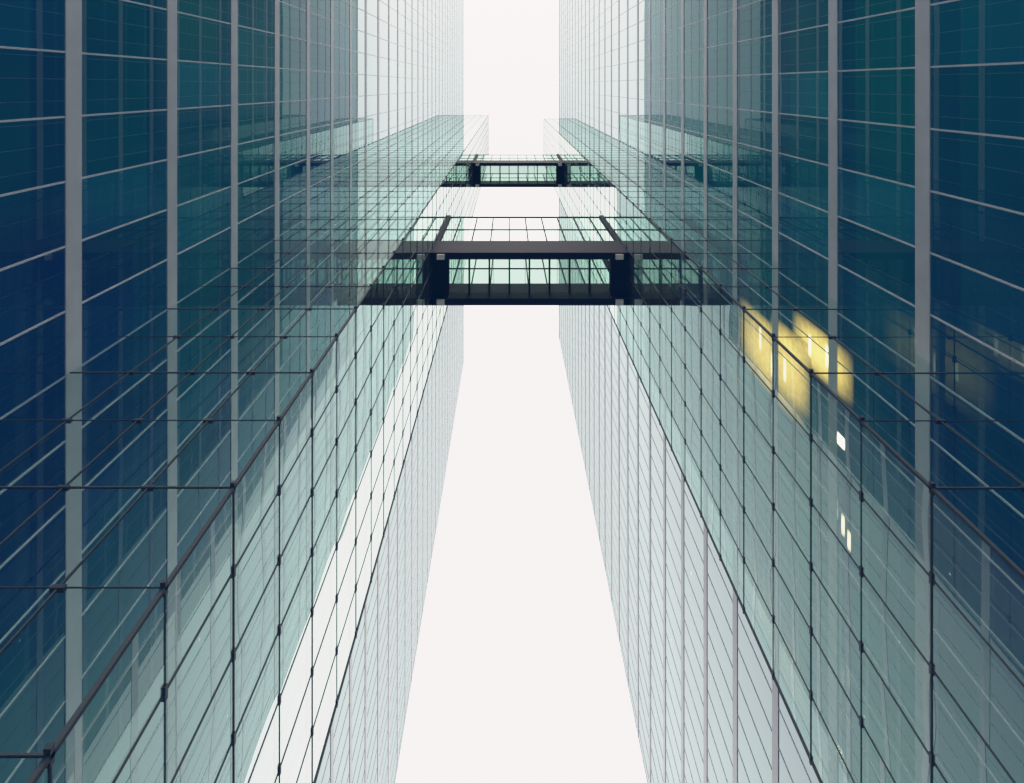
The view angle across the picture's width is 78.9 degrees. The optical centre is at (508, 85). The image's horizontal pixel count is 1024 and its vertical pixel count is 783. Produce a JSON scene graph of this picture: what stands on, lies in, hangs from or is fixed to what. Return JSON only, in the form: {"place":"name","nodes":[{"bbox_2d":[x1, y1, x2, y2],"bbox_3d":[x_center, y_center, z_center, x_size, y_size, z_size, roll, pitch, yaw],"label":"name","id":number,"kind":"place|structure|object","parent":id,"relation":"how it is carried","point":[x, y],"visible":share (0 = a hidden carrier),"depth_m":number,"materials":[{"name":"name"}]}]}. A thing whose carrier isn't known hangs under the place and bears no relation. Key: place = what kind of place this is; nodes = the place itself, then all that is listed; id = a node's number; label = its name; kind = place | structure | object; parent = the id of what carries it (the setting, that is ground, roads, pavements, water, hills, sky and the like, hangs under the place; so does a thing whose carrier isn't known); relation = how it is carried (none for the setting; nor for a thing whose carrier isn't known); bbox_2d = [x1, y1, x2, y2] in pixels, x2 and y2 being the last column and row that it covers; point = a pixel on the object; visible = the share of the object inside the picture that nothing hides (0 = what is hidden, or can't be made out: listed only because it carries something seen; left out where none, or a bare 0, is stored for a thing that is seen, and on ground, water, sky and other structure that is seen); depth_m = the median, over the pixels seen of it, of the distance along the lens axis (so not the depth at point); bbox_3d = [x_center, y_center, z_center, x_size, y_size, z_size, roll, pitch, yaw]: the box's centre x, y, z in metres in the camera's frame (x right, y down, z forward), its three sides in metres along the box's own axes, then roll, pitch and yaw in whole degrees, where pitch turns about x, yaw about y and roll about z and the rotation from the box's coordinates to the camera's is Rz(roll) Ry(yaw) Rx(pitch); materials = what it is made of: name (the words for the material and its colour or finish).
{"place":"outdoors","nodes":[
{"label":"outdoors","id":0,"kind":"place"},
{"bbox_2d":[0,0,463,782],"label":"tower","id":1,"kind":"structure","parent":0,"point":[158,158],"depth_m":17.20,"materials":[{"name":"blue glass"}]},
{"bbox_2d":[395,0,646,782],"label":"sky","id":2,"kind":"structure","parent":0,"point":[519,676],"materials":[{"name":"white"}]},
{"bbox_2d":[559,0,1023,782],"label":"tower","id":3,"kind":"structure","parent":0,"point":[859,164],"depth_m":17.58,"materials":[{"name":"blue glass"}]},
{"bbox_2d":[747,322,850,548],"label":"lit rooms","id":4,"kind":"object","parent":3,"relation":"attached to","point":[760,345],"visible":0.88,"depth_m":20.14,"materials":[{"name":"yellow"}]},
{"label":"ground","id":5,"kind":"structure","parent":0,"visible":0},
{"bbox_2d":[0,115,488,782],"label":"glass facade","id":6,"kind":"object","parent":5,"relation":"on","point":[348,415],"visible":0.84,"depth_m":13.82,"materials":[{"name":"glass"}]},
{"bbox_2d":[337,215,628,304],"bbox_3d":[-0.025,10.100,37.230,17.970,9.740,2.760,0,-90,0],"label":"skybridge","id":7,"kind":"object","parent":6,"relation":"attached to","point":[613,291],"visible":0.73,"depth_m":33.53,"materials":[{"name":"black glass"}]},
{"bbox_2d":[543,119,1023,782],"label":"glass facade","id":8,"kind":"object","parent":5,"relation":"on","point":[667,321],"visible":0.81,"depth_m":20.20,"materials":[{"name":"glass"}]},
{"bbox_2d":[429,154,563,186],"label":"skybridge","id":9,"kind":"object","parent":8,"relation":"attached to","point":[518,179],"visible":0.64,"depth_m":71.53,"materials":[{"name":"black glass"}]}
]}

